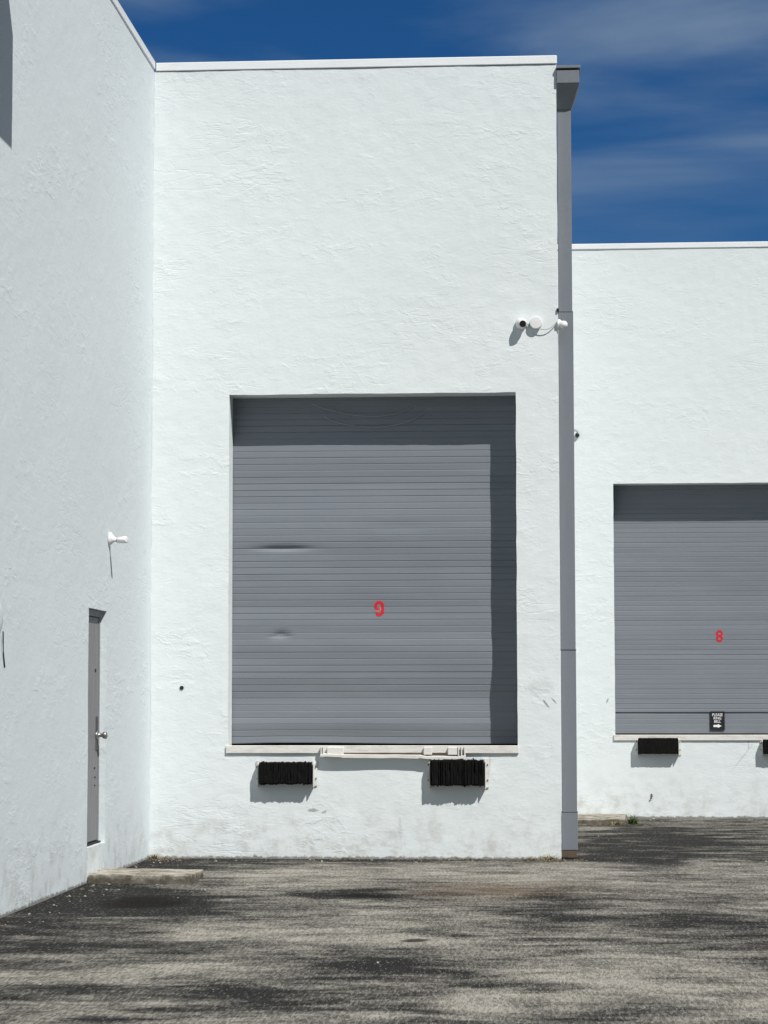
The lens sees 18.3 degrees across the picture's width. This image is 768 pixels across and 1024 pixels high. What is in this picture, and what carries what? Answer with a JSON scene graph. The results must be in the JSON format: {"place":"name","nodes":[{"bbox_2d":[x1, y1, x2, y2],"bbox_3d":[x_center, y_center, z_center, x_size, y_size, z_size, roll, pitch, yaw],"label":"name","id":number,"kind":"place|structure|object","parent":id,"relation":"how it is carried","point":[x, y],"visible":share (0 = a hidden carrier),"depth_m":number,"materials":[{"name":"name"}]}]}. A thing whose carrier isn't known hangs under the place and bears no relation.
{"place":"outdoors","nodes":[
{"label":"outdoors","id":0,"kind":"place"},
{"bbox_2d":[0,0,154,917],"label":"warehouse","id":1,"kind":"structure","parent":0,"point":[76,200],"depth_m":19.71,"materials":[{"name":"white paint"}]},
{"bbox_2d":[0,604,4,667],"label":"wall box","id":2,"kind":"object","parent":1,"relation":"attached to","point":[1,617],"visible":1,"depth_m":16.97,"materials":[{"name":"white plastic"}]},
{"bbox_2d":[87,616,107,842],"bbox_3d":[-2.514,1.874,20.646,0.145,1.943,0.725,0,-5,4],"label":"side door","id":3,"kind":"structure","parent":1,"relation":"in","point":[93,734],"depth_m":20.78,"materials":[{"name":"grey paint"}]},
{"bbox_2d":[108,532,127,545],"bbox_3d":[-2.365,0.240,21.265,0.180,0.123,0.124,0,-5,4],"label":"security camera","id":4,"kind":"object","parent":1,"relation":"attached to","point":[112,538],"visible":1,"depth_m":21.23,"materials":[{"name":"white plastic"}]},
{"bbox_2d":[0,818,767,1023],"bbox_3d":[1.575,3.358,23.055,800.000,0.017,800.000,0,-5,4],"label":"asphalt ground","id":5,"kind":"structure","parent":0,"point":[317,941],"depth_m":15.33,"materials":[{"name":"grey asphalt"}]},
{"bbox_2d":[88,868,203,883],"bbox_3d":[-2.037,3.127,20.465,0.906,0.100,0.884,0,-5,4],"label":"door step","id":6,"kind":"object","parent":5,"relation":"on","point":[146,876],"depth_m":20.13,"materials":[{"name":"concrete"}]},
{"bbox_2d":[147,853,159,858],"bbox_3d":[-2.236,3.344,23.188,0.156,0.064,0.151,-4,-6,37],"label":"weed","id":7,"kind":"object","parent":5,"relation":"on","point":[154,857],"visible":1,"depth_m":23.19,"materials":[{"name":"brown plant"}]},
{"bbox_2d":[0,823,656,930],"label":"leaf litter","id":8,"kind":"object","parent":5,"relation":"on","point":[337,859],"visible":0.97,"depth_m":23.05,"materials":[{"name":"brown plant"}]},
{"bbox_2d":[149,55,561,859],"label":"warehouse","id":9,"kind":"structure","parent":5,"relation":"on","point":[371,241],"depth_m":23.62,"materials":[{"name":"white paint"}]},
{"bbox_2d":[256,761,316,786],"bbox_3d":[-0.951,2.547,23.225,0.599,0.254,0.120,0,-5,4],"label":"dock bumper","id":10,"kind":"object","parent":9,"relation":"attached to","point":[287,773],"visible":1,"depth_m":23.18,"materials":[{"name":"black rubber"}]},
{"bbox_2d":[232,396,517,743],"bbox_3d":[-0.097,0.454,23.695,3.067,3.671,0.041,0,-5,4],"label":"roller door","id":11,"kind":"structure","parent":9,"relation":"in","point":[374,570],"depth_m":23.68,"materials":[{"name":"grey metal"}]},
{"bbox_2d":[320,746,465,758],"bbox_3d":[0.087,2.337,23.182,1.412,0.124,0.059,0,-5,4],"label":"dock plate","id":12,"kind":"object","parent":9,"relation":"attached to","point":[339,752],"visible":1,"depth_m":23.17,"materials":[{"name":"beige paint"}]},
{"bbox_2d":[427,758,488,788],"bbox_3d":[0.715,2.529,23.111,0.600,0.296,0.124,0,-5,4],"label":"dock bumper","id":13,"kind":"object","parent":9,"relation":"attached to","point":[463,772],"visible":1,"depth_m":23.07,"materials":[{"name":"black rubber"}]},
{"bbox_2d":[515,318,526,328],"bbox_3d":[1.343,-1.853,23.419,0.112,0.112,0.118,0,-5,4],"label":"security camera","id":14,"kind":"object","parent":9,"relation":"attached to","point":[520,323],"visible":1,"depth_m":23.38,"materials":[{"name":"white plastic"}]},
{"bbox_2d":[527,317,556,329],"bbox_3d":[1.553,-1.850,23.439,0.313,0.131,0.049,0,-5,4],"label":"junction box","id":15,"kind":"object","parent":9,"relation":"attached to","point":[535,323],"visible":1,"depth_m":23.42,"materials":[{"name":"white plastic"}]},
{"bbox_2d":[557,308,567,329],"bbox_3d":[1.752,-1.895,23.456,0.109,0.207,0.105,-2,-5,27],"label":"security camera","id":16,"kind":"object","parent":9,"relation":"attached to","point":[562,324],"visible":1,"depth_m":23.42,"materials":[{"name":"white plastic"}]},
{"bbox_2d":[556,65,580,856],"bbox_3d":[1.838,-0.529,23.458,0.240,7.770,0.320,0,-5,4],"label":"downspout","id":17,"kind":"object","parent":9,"relation":"attached to","point":[567,83],"visible":0.99,"depth_m":23.46,"materials":[{"name":"grey paint"}]},
{"bbox_2d":[5,818,767,1014],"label":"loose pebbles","id":18,"kind":"object","parent":5,"relation":"on","point":[312,860],"visible":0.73,"depth_m":19.34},
{"bbox_2d":[540,854,564,859],"bbox_3d":[1.606,3.317,22.968,0.291,0.074,0.294,0,-5,4],"label":"weed","id":19,"kind":"object","parent":5,"relation":"on","point":[550,858],"visible":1,"depth_m":22.96,"materials":[{"name":"brown plant"}]},
{"bbox_2d":[578,814,627,823],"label":"concrete slab","id":20,"kind":"structure","parent":5,"relation":"on","point":[595,818],"depth_m":29.91,"materials":[{"name":"beige concrete"}]},
{"bbox_2d":[608,821,623,824],"bbox_3d":[2.868,3.845,29.570,0.386,0.054,0.291,0,-5,4],"label":"weed","id":21,"kind":"object","parent":5,"relation":"on","point":[614,823],"visible":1,"depth_m":29.57,"materials":[{"name":"brown plant"}]},
{"bbox_2d":[625,814,640,823],"bbox_3d":[3.106,3.827,29.796,0.260,0.126,0.302,-3,-5,33],"label":"weed","id":22,"kind":"object","parent":5,"relation":"on","point":[631,820],"visible":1,"depth_m":29.79,"materials":[{"name":"green plant"}]},
{"bbox_2d":[557,241,767,818],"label":"warehouse","id":23,"kind":"structure","parent":0,"point":[670,347],"depth_m":31.51,"materials":[{"name":"white paint"}]},
{"bbox_2d":[635,738,680,755],"bbox_3d":[3.572,3.054,31.097,0.593,0.245,0.115,0,-5,4],"label":"dock bumper","id":24,"kind":"object","parent":23,"relation":"attached to","point":[657,745],"visible":1,"depth_m":31.05,"materials":[{"name":"black rubber"}]},
{"bbox_2d":[613,484,767,733],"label":"roller door","id":25,"kind":"structure","parent":23,"relation":"in","point":[691,561],"depth_m":31.56,"materials":[{"name":"grey metal"}]},
{"bbox_2d":[710,711,724,729],"bbox_3d":[4.383,2.745,31.405,0.189,0.246,0.008,0,-5,4],"label":"sign","id":26,"kind":"object","parent":25,"relation":"attached to","point":[717,720],"visible":1,"depth_m":31.40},
{"bbox_2d":[760,739,767,755],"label":"dock bumper","id":27,"kind":"object","parent":23,"relation":"attached to","point":[764,746],"visible":1,"depth_m":30.98,"materials":[{"name":"black rubber"}]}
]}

